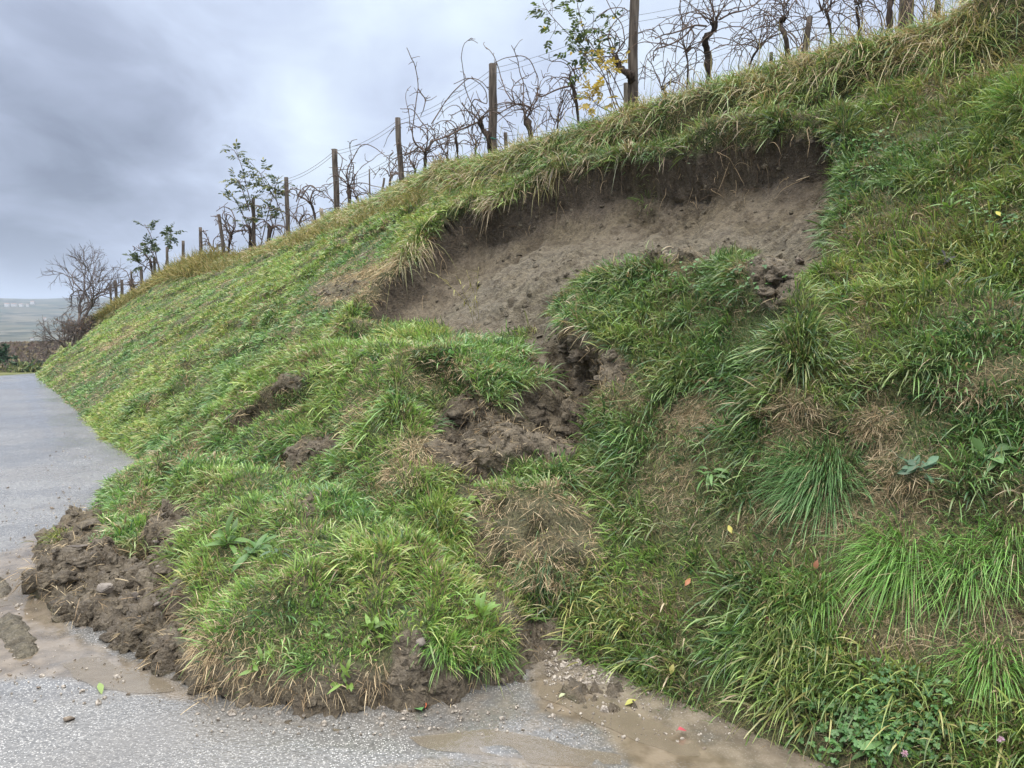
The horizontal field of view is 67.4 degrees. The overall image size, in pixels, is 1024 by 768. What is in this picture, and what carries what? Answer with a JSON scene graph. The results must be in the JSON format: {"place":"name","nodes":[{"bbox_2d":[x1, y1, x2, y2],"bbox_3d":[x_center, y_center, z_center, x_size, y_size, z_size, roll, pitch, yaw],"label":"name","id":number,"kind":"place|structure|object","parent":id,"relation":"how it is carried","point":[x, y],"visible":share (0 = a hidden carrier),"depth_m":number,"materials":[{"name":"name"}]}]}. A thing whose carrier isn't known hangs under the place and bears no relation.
{"place":"outdoors","nodes":[
{"label":"outdoors","id":0,"kind":"place"},
{"bbox_2d":[0,297,113,375],"bbox_3d":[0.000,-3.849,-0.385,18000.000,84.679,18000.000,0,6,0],"label":"ground","id":1,"kind":"structure","parent":0,"point":[18,323],"depth_m":1395.39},
{"bbox_2d":[0,359,41,372],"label":"roadside scrub","id":2,"kind":"object","parent":1,"relation":"on","point":[19,368],"visible":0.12,"depth_m":41.21,"materials":[{"name":"green plant"}]},
{"bbox_2d":[0,343,43,372],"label":"hedge","id":3,"kind":"object","parent":1,"relation":"on","point":[4,358],"visible":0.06,"depth_m":44.28,"materials":[{"name":"green plant"}]},
{"bbox_2d":[0,341,66,368],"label":"vineyard","id":4,"kind":"object","parent":1,"relation":"on","point":[18,349],"visible":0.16,"depth_m":96.82,"materials":[{"name":"brown plant"}]},
{"bbox_2d":[0,373,832,767],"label":"road","id":5,"kind":"structure","parent":0,"point":[118,729],"depth_m":3.02,"materials":[{"name":"asphalt"}]},
{"bbox_2d":[0,612,38,658],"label":"mud ridge","id":6,"kind":"structure","parent":5,"relation":"on","point":[17,638],"depth_m":3.70,"materials":[{"name":"soil"}]},
{"bbox_2d":[0,569,174,692],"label":"water","id":7,"kind":"structure","parent":5,"relation":"on","point":[134,682],"depth_m":3.39,"materials":[{"name":"brown liquid"}]},
{"bbox_2d":[0,577,11,596],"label":"stone","id":8,"kind":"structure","parent":7,"relation":"on","point":[5,589],"depth_m":4.34,"materials":[{"name":"stone"}]},
{"bbox_2d":[0,450,735,741],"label":"road grit","id":9,"kind":"object","parent":5,"relation":"on","point":[233,712],"visible":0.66,"depth_m":3.10,"materials":[{"name":"gravel"}]},
{"bbox_2d":[409,729,622,765],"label":"water","id":10,"kind":"structure","parent":5,"relation":"on","point":[535,749],"depth_m":2.81,"materials":[{"name":"brown liquid"}]},
{"bbox_2d":[538,679,700,755],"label":"water","id":11,"kind":"structure","parent":5,"relation":"on","point":[629,721],"depth_m":2.97,"materials":[{"name":"brown liquid"}]},
{"bbox_2d":[0,0,972,298],"label":"sky","id":12,"kind":"structure","parent":0,"point":[114,114],"materials":[{"name":"grey"}]},
{"bbox_2d":[30,0,1023,767],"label":"hillside","id":13,"kind":"structure","parent":0,"point":[576,692],"depth_m":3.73,"materials":[{"name":"plant"}]},
{"bbox_2d":[33,315,87,360],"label":"bare shrub","id":14,"kind":"object","parent":13,"relation":"on","point":[52,341],"visible":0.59,"depth_m":37.13,"materials":[{"name":"brown plant"}]},
{"bbox_2d":[54,313,94,346],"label":"bare shrub","id":15,"kind":"object","parent":13,"relation":"on","point":[76,328],"visible":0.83,"depth_m":34.44,"materials":[{"name":"brown plant"}]},
{"bbox_2d":[53,310,97,343],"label":"bare shrub","id":16,"kind":"object","parent":13,"relation":"on","point":[70,318],"visible":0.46,"depth_m":36.43,"materials":[{"name":"brown plant"}]},
{"bbox_2d":[38,240,146,345],"bbox_3d":[-19.795,-4.396,37.346,7.732,5.198,4.249,6,8,44],"label":"bare tree","id":17,"kind":"object","parent":13,"relation":"on","point":[89,306],"visible":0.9,"depth_m":36.51,"materials":[{"name":"brown plant"}]},
{"bbox_2d":[122,220,186,274],"bbox_3d":[-14.734,-5.601,31.534,2.710,2.281,1.277,0,6,0],"label":"sapling","id":18,"kind":"object","parent":13,"relation":"on","point":[136,257],"visible":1,"depth_m":31.39,"materials":[{"name":"plant"}]},
{"bbox_2d":[211,202,261,255],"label":"grapevine","id":19,"kind":"object","parent":13,"relation":"on","point":[229,232],"visible":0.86,"depth_m":24.29,"materials":[{"name":"green plant"}]},
{"bbox_2d":[242,213,269,247],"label":"grapevine","id":20,"kind":"object","parent":13,"relation":"on","point":[250,230],"visible":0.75,"depth_m":23.10,"materials":[{"name":"brown plant"}]},
{"bbox_2d":[218,139,296,244],"bbox_3d":[-7.389,-5.383,22.336,2.449,3.281,1.302,0,6,0],"label":"sapling","id":21,"kind":"object","parent":13,"relation":"on","point":[276,191],"visible":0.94,"depth_m":22.25,"materials":[{"name":"plant"}]},
{"bbox_2d":[243,216,285,241],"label":"grapevine","id":22,"kind":"object","parent":13,"relation":"on","point":[272,227],"visible":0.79,"depth_m":21.92,"materials":[{"name":"brown plant"}]},
{"bbox_2d":[284,177,289,234],"bbox_3d":[-5.912,-4.421,20.225,0.123,2.011,0.142,0,6,0],"label":"vine post","id":23,"kind":"object","parent":13,"relation":"on","point":[287,218],"visible":0.67,"depth_m":20.17,"materials":[{"name":"brown wood"}]},
{"bbox_2d":[248,189,333,229],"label":"grapevine","id":24,"kind":"object","parent":13,"relation":"on","point":[301,217],"visible":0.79,"depth_m":20.02,"materials":[{"name":"brown plant"}]},
{"bbox_2d":[268,182,333,219],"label":"grapevine","id":25,"kind":"object","parent":13,"relation":"on","point":[303,191],"visible":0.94,"depth_m":18.39,"materials":[{"name":"brown plant"}]},
{"bbox_2d":[332,149,339,210],"bbox_3d":[-3.934,-4.314,17.198,0.156,1.838,0.164,0,6,0],"label":"vine post","id":26,"kind":"object","parent":13,"relation":"on","point":[335,178],"visible":0.69,"depth_m":17.11,"materials":[{"name":"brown wood"}]},
{"bbox_2d":[98,331,593,718],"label":"slumped earth","id":27,"kind":"structure","parent":13,"relation":"on","point":[551,518],"depth_m":3.96,"materials":[{"name":"soil"}]},
{"bbox_2d":[21,506,187,680],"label":"mud","id":28,"kind":"structure","parent":27,"relation":"on","point":[165,664],"depth_m":3.95,"materials":[{"name":"soil"}]},
{"bbox_2d":[22,525,72,545],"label":"grass tussock","id":29,"kind":"object","parent":28,"relation":"on","point":[54,535],"depth_m":4.96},
{"bbox_2d":[50,570,79,585],"bbox_3d":[-2.454,1.064,4.204,0.141,0.093,0.139,-5,8,-41],"label":"soil clod","id":30,"kind":"object","parent":28,"relation":"on","point":[62,577],"visible":0.98,"depth_m":4.18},
{"bbox_2d":[96,583,113,593],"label":"stone","id":31,"kind":"object","parent":28,"relation":"on","point":[106,588],"visible":1,"depth_m":3.94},
{"bbox_2d":[99,621,122,642],"bbox_3d":[-1.920,1.219,3.727,0.148,0.112,0.137,4,7,33],"label":"stone","id":32,"kind":"object","parent":28,"relation":"on","point":[112,629],"visible":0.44,"depth_m":3.70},
{"bbox_2d":[205,510,249,555],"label":"dock plant","id":33,"kind":"object","parent":27,"relation":"on","point":[231,538],"visible":0.98,"depth_m":4.10,"materials":[{"name":"green plant"}]},
{"bbox_2d":[231,533,278,572],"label":"dock plant","id":34,"kind":"object","parent":27,"relation":"on","point":[256,545],"visible":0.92,"depth_m":3.92,"materials":[{"name":"green plant"}]},
{"bbox_2d":[238,645,272,675],"bbox_3d":[-1.040,1.123,3.120,0.083,0.088,0.128,2,6,20],"label":"plantain","id":35,"kind":"object","parent":27,"relation":"on","point":[255,667],"visible":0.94,"depth_m":3.13,"materials":[{"name":"green plant"}]},
{"bbox_2d":[281,644,329,689],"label":"grass tussock","id":36,"kind":"object","parent":27,"relation":"on","point":[302,665],"depth_m":3.09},
{"bbox_2d":[309,621,334,640],"bbox_3d":[-0.798,1.040,3.244,0.113,0.074,0.106,-1,6,-7],"label":"plantain","id":37,"kind":"object","parent":27,"relation":"on","point":[316,623],"visible":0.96,"depth_m":3.24,"materials":[{"name":"green plant"}]},
{"bbox_2d":[327,658,353,693],"bbox_3d":[-0.675,1.157,3.030,0.104,0.109,0.119,0,6,0],"label":"plantain","id":38,"kind":"object","parent":27,"relation":"on","point":[335,685],"visible":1,"depth_m":3.04,"materials":[{"name":"green plant"}]},
{"bbox_2d":[360,614,388,644],"bbox_3d":[-0.585,1.041,3.209,0.131,0.126,0.103,1,6,8],"label":"plantain","id":39,"kind":"object","parent":27,"relation":"on","point":[369,623],"visible":0.98,"depth_m":3.22,"materials":[{"name":"green plant"}]},
{"bbox_2d":[409,609,477,689],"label":"grass tussock","id":40,"kind":"object","parent":27,"relation":"on","point":[441,653],"depth_m":3.17,"materials":[{"name":"plant"}]},
{"bbox_2d":[446,408,471,425],"bbox_3d":[-0.349,0.216,5.124,0.173,0.119,0.175,4,7,33],"label":"soil clod","id":41,"kind":"object","parent":27,"relation":"on","point":[458,415],"visible":0.94,"depth_m":5.09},
{"bbox_2d":[466,591,500,618],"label":"dock plant","id":42,"kind":"object","parent":27,"relation":"on","point":[480,605],"visible":0.99,"depth_m":3.41,"materials":[{"name":"green plant"}]},
{"bbox_2d":[459,608,523,687],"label":"grass tussock","id":43,"kind":"object","parent":27,"relation":"on","point":[492,654],"depth_m":3.31,"materials":[{"name":"plant"}]},
{"bbox_2d":[20,63,1014,711],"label":"soil crumbs","id":44,"kind":"object","parent":27,"relation":"on","point":[144,583],"visible":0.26,"depth_m":4.54,"materials":[{"name":"soil"}]},
{"bbox_2d":[527,409,549,427],"bbox_3d":[0.162,0.235,5.152,0.192,0.134,0.159,4,7,32],"label":"soil clod","id":45,"kind":"object","parent":27,"relation":"on","point":[537,418],"visible":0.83,"depth_m":5.11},
{"bbox_2d":[554,426,571,437],"bbox_3d":[0.333,0.318,5.028,0.123,0.091,0.107,0,6,0],"label":"soil clod","id":46,"kind":"object","parent":27,"relation":"on","point":[564,432],"visible":0.93,"depth_m":5.00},
{"bbox_2d":[323,181,375,208],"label":"grapevine","id":47,"kind":"object","parent":13,"relation":"on","point":[354,191],"visible":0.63,"depth_m":16.65,"materials":[{"name":"brown plant"}]},
{"bbox_2d":[326,139,397,204],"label":"grapevine","id":48,"kind":"object","parent":13,"relation":"on","point":[348,191],"visible":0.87,"depth_m":16.45,"materials":[{"name":"brown plant"}]},
{"bbox_2d":[369,150,413,184],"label":"grapevine","id":49,"kind":"object","parent":13,"relation":"on","point":[393,173],"visible":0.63,"depth_m":15.07,"materials":[{"name":"brown plant"}]},
{"bbox_2d":[395,117,403,179],"bbox_3d":[-1.989,-3.944,13.747,0.179,1.593,0.110,0,6,0],"label":"vine post","id":50,"kind":"object","parent":13,"relation":"on","point":[399,148],"visible":0.62,"depth_m":13.68,"materials":[{"name":"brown wood"}]},
{"bbox_2d":[393,131,449,182],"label":"grapevine","id":51,"kind":"object","parent":13,"relation":"on","point":[414,165],"visible":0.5,"depth_m":13.83,"materials":[{"name":"brown plant"}]},
{"bbox_2d":[380,49,473,176],"bbox_3d":[-1.388,-4.269,12.552,2.040,2.431,0.951,3,6,25],"label":"grapevine","id":52,"kind":"object","parent":13,"relation":"on","point":[426,151],"visible":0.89,"depth_m":12.69,"materials":[{"name":"brown plant"}]},
{"bbox_2d":[406,123,458,164],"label":"grapevine","id":53,"kind":"object","parent":13,"relation":"on","point":[447,140],"visible":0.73,"depth_m":12.57,"materials":[{"name":"brown plant"}]},
{"bbox_2d":[420,104,481,157],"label":"grapevine","id":54,"kind":"object","parent":13,"relation":"on","point":[456,141],"visible":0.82,"depth_m":11.43,"materials":[{"name":"brown plant"}]},
{"bbox_2d":[437,99,508,154],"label":"grapevine","id":55,"kind":"object","parent":13,"relation":"on","point":[475,143],"visible":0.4,"depth_m":11.56,"materials":[{"name":"brown plant"}]},
{"bbox_2d":[430,38,543,156],"bbox_3d":[-0.340,-3.722,10.587,1.381,1.646,0.980,-3,7,-30],"label":"grapevine","id":56,"kind":"object","parent":13,"relation":"on","point":[479,123],"visible":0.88,"depth_m":10.55,"materials":[{"name":"brown plant"}]},
{"bbox_2d":[488,63,497,154],"bbox_3d":[-0.264,-3.599,10.544,0.134,1.523,0.162,0,6,0],"label":"vine post","id":57,"kind":"object","parent":13,"relation":"on","point":[492,91],"visible":0.58,"depth_m":10.46,"materials":[{"name":"brown wood"}]},
{"bbox_2d":[288,1,705,178],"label":"trellis wire","id":58,"kind":"object","parent":57,"relation":"attached to","point":[473,82],"visible":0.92,"depth_m":11.06,"materials":[{"name":"metal"}]},
{"bbox_2d":[1,0,1023,767],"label":"dead grass","id":59,"kind":"structure","parent":13,"relation":"on","point":[685,410],"depth_m":3.75,"materials":[{"name":"plant"}]},
{"bbox_2d":[483,39,561,151],"bbox_3d":[0.172,-3.632,10.096,0.941,1.651,1.053,5,8,43],"label":"grapevine","id":60,"kind":"object","parent":13,"relation":"on","point":[527,121],"visible":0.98,"depth_m":9.86,"materials":[{"name":"brown plant"}]},
{"bbox_2d":[86,0,961,326],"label":"dry weeds","id":61,"kind":"object","parent":13,"relation":"on","point":[178,268],"visible":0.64,"depth_m":18.36,"materials":[{"name":"brown plant"}]},
{"bbox_2d":[48,0,1023,358],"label":"long grass","id":62,"kind":"structure","parent":13,"relation":"on","point":[640,108],"depth_m":7.33,"materials":[{"name":"plant"}]},
{"bbox_2d":[50,79,1023,766],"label":"ground herbs","id":63,"kind":"object","parent":13,"relation":"on","point":[450,351],"visible":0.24,"depth_m":4.37,"materials":[{"name":"green plant"}]},
{"bbox_2d":[490,531,596,622],"bbox_3d":[0.137,1.151,3.783,0.808,0.929,0.285,2,6,18],"label":"grass tussock","id":64,"kind":"object","parent":13,"relation":"on","point":[528,582],"depth_m":3.74,"materials":[{"name":"plant"}]},
{"bbox_2d":[533,54,586,134],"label":"grapevine","id":65,"kind":"object","parent":13,"relation":"on","point":[574,92],"visible":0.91,"depth_m":9.28,"materials":[{"name":"brown plant"}]},
{"bbox_2d":[530,69,605,141],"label":"grapevine","id":66,"kind":"object","parent":13,"relation":"on","point":[558,110],"visible":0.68,"depth_m":10.16,"materials":[{"name":"brown plant"}]},
{"bbox_2d":[525,0,629,117],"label":"sapling","id":67,"kind":"object","parent":13,"relation":"on","point":[584,56],"visible":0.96,"depth_m":8.60,"materials":[{"name":"plant"}]},
{"bbox_2d":[566,348,589,364],"bbox_3d":[0.460,-0.187,5.248,0.188,0.113,0.141,0,6,0],"label":"soil clod","id":68,"kind":"object","parent":13,"relation":"on","point":[576,355],"visible":0.91,"depth_m":5.21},
{"bbox_2d":[365,131,835,372],"bbox_3d":[0.616,-1.184,6.881,2.477,2.031,4.926,-4,7,-37],"label":"landslide scar","id":69,"kind":"object","parent":13,"relation":"on","point":[587,216],"visible":0.88,"depth_m":7.31,"materials":[{"name":"soil"}]},
{"bbox_2d":[416,120,832,309],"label":"hanging roots","id":70,"kind":"object","parent":69,"relation":"hanging from","point":[719,153],"visible":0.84,"depth_m":7.04,"materials":[{"name":"brown plant"}]},
{"bbox_2d":[568,0,661,104],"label":"grapevine","id":71,"kind":"object","parent":13,"relation":"on","point":[629,75],"visible":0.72,"depth_m":8.73,"materials":[{"name":"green plant"}]},
{"bbox_2d":[628,0,638,106],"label":"vine post","id":72,"kind":"object","parent":13,"relation":"on","point":[632,41],"visible":0.62,"depth_m":8.68,"materials":[{"name":"brown wood"}]},
{"bbox_2d":[628,650,657,674],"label":"weed","id":73,"kind":"object","parent":13,"relation":"on","point":[647,663],"visible":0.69,"depth_m":3.32,"materials":[{"name":"green plant"}]},
{"bbox_2d":[604,0,754,103],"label":"grapevine","id":74,"kind":"object","parent":13,"relation":"on","point":[687,49],"visible":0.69,"depth_m":8.38,"materials":[{"name":"brown plant"}]},
{"bbox_2d":[637,39,721,95],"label":"grapevine","id":75,"kind":"object","parent":13,"relation":"on","point":[657,76],"visible":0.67,"depth_m":8.91,"materials":[{"name":"brown plant"}]},
{"bbox_2d":[692,466,730,490],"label":"dandelion","id":76,"kind":"object","parent":13,"relation":"on","point":[710,477],"visible":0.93,"depth_m":3.80,"materials":[{"name":"green plant"}]},
{"bbox_2d":[632,0,798,87],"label":"grapevine","id":77,"kind":"object","parent":13,"relation":"on","point":[705,42],"visible":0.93,"depth_m":8.14,"materials":[{"name":"brown plant"}]},
{"bbox_2d":[664,254,787,297],"bbox_3d":[1.306,-0.666,4.720,0.276,0.289,1.082,-3,6,-24],"label":"clover","id":78,"kind":"object","parent":13,"relation":"on","point":[740,269],"visible":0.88,"depth_m":4.60,"materials":[{"name":"green plant"}]},
{"bbox_2d":[674,602,786,734],"bbox_3d":[0.920,1.104,3.147,0.393,0.443,0.608,-3,6,-25],"label":"grass tussock","id":79,"kind":"object","parent":13,"relation":"on","point":[729,641],"depth_m":3.17,"materials":[{"name":"plant"}]},
{"bbox_2d":[663,0,855,94],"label":"grapevine","id":80,"kind":"object","parent":13,"relation":"on","point":[762,43],"visible":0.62,"depth_m":7.84,"materials":[{"name":"brown plant"}]},
{"bbox_2d":[757,287,776,297],"bbox_3d":[1.426,-0.510,4.282,0.105,0.064,0.093,-3,6,-27],"label":"soil clod","id":81,"kind":"object","parent":13,"relation":"on","point":[770,292],"visible":1,"depth_m":4.26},
{"bbox_2d":[763,266,793,285],"bbox_3d":[1.487,-0.600,4.297,0.157,0.116,0.125,0,6,0],"label":"soil clod","id":82,"kind":"object","parent":13,"relation":"on","point":[774,275],"visible":0.95,"depth_m":4.27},
{"bbox_2d":[715,0,853,73],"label":"grapevine","id":83,"kind":"object","parent":13,"relation":"on","point":[783,29],"visible":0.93,"depth_m":7.54,"materials":[{"name":"brown plant"}]},
{"bbox_2d":[745,5,855,66],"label":"grapevine","id":84,"kind":"object","parent":13,"relation":"on","point":[793,35],"visible":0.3,"depth_m":8.13,"materials":[{"name":"brown plant"}]},
{"bbox_2d":[801,16,812,59],"bbox_3d":[2.870,-3.187,7.581,0.170,0.852,0.072,0,6,0],"label":"vine post","id":85,"kind":"object","parent":13,"relation":"on","point":[808,29],"visible":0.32,"depth_m":7.54,"materials":[{"name":"brown wood"}]},
{"bbox_2d":[733,537,885,665],"bbox_3d":[1.184,0.936,3.122,0.492,0.489,0.546,-4,7,-33],"label":"grass tussock","id":86,"kind":"object","parent":13,"relation":"on","point":[828,605],"depth_m":3.14,"materials":[{"name":"plant"}]},
{"bbox_2d":[729,415,891,559],"bbox_3d":[1.351,0.491,3.462,0.788,0.643,0.525,4,7,33],"label":"grass tussock","id":87,"kind":"object","parent":13,"relation":"on","point":[801,486],"depth_m":3.48,"materials":[{"name":"plant"}]},
{"bbox_2d":[753,0,898,37],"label":"grapevine","id":88,"kind":"object","parent":13,"relation":"on","point":[857,15],"visible":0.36,"depth_m":7.14,"materials":[{"name":"brown plant"}]},
{"bbox_2d":[786,606,870,684],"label":"grass tussock","id":89,"kind":"object","parent":13,"relation":"on","point":[821,641],"depth_m":2.99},
{"bbox_2d":[792,0,927,43],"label":"grapevine","id":90,"kind":"object","parent":13,"relation":"on","point":[829,22],"visible":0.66,"depth_m":7.30,"materials":[{"name":"brown plant"}]},
{"bbox_2d":[832,118,903,180],"bbox_3d":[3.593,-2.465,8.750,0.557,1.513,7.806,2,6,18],"label":"clover","id":91,"kind":"object","parent":13,"relation":"on","point":[865,155],"visible":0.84,"depth_m":5.55,"materials":[{"name":"green plant"}]},
{"bbox_2d":[800,657,954,749],"bbox_3d":[1.294,1.145,2.738,0.497,0.276,0.271,2,6,22],"label":"clover","id":92,"kind":"object","parent":13,"relation":"on","point":[872,710],"visible":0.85,"depth_m":2.71,"materials":[{"name":"green plant"}]},
{"bbox_2d":[838,0,918,34],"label":"grapevine","id":93,"kind":"object","parent":13,"relation":"on","point":[889,14],"visible":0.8,"depth_m":6.84,"materials":[{"name":"brown plant"}]},
{"bbox_2d":[850,729,919,767],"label":"dock plant","id":94,"kind":"object","parent":13,"relation":"on","point":[863,747],"visible":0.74,"depth_m":2.62,"materials":[{"name":"green plant"}]},
{"bbox_2d":[798,503,978,655],"bbox_3d":[1.444,0.830,3.064,0.553,0.612,0.772,-3,7,-29],"label":"grass tussock","id":95,"kind":"object","parent":13,"relation":"on","point":[881,583],"depth_m":3.07,"materials":[{"name":"plant"}]},
{"bbox_2d":[797,714,989,767],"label":"clover","id":96,"kind":"object","parent":13,"relation":"on","point":[905,744],"visible":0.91,"depth_m":2.61,"materials":[{"name":"green plant"}]},
{"bbox_2d":[898,0,913,31],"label":"vine post","id":97,"kind":"object","parent":13,"relation":"on","point":[901,3],"visible":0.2,"depth_m":6.79,"materials":[{"name":"brown wood"}]},
{"bbox_2d":[287,0,737,181],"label":"trellis wire","id":98,"kind":"object","parent":97,"relation":"attached to","point":[498,72],"visible":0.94,"depth_m":10.56,"materials":[{"name":"metal"}]},
{"bbox_2d":[288,1,844,207],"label":"trellis wire","id":99,"kind":"object","parent":97,"relation":"attached to","point":[562,96],"visible":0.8,"depth_m":9.59,"materials":[{"name":"metal"}]},
{"bbox_2d":[286,0,862,210],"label":"trellis wire","id":100,"kind":"object","parent":97,"relation":"attached to","point":[579,97],"visible":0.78,"depth_m":8.85,"materials":[{"name":"metal"}]},
{"bbox_2d":[897,455,938,482],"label":"weed","id":101,"kind":"object","parent":13,"relation":"on","point":[906,469],"visible":0.99,"depth_m":3.22,"materials":[{"name":"green plant"}]},
{"bbox_2d":[873,509,1023,655],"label":"grass tussock","id":102,"kind":"object","parent":13,"relation":"on","point":[964,582],"depth_m":2.92,"materials":[{"name":"plant"}]},
{"bbox_2d":[919,185,981,217],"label":"weed","id":103,"kind":"object","parent":13,"relation":"on","point":[950,199],"visible":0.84,"depth_m":4.45,"materials":[{"name":"green plant"}]},
{"bbox_2d":[903,609,1023,748],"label":"grass tussock","id":104,"kind":"object","parent":13,"relation":"on","point":[973,667],"depth_m":2.65,"materials":[{"name":"plant"}]},
{"bbox_2d":[914,496,1023,638],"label":"grass tussock","id":105,"kind":"object","parent":13,"relation":"on","point":[999,548],"depth_m":2.90,"materials":[{"name":"plant"}]},
{"bbox_2d":[956,175,1023,240],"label":"clover","id":106,"kind":"object","parent":13,"relation":"on","point":[1005,220],"visible":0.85,"depth_m":4.22,"materials":[{"name":"green plant"}]},
{"bbox_2d":[958,64,1023,133],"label":"grass tussock","id":107,"kind":"object","parent":13,"relation":"on","point":[990,95],"depth_m":4.96,"materials":[{"name":"plant"}]},
{"bbox_2d":[970,437,1017,471],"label":"weed","id":108,"kind":"object","parent":13,"relation":"on","point":[977,443],"visible":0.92,"depth_m":3.15,"materials":[{"name":"green plant"}]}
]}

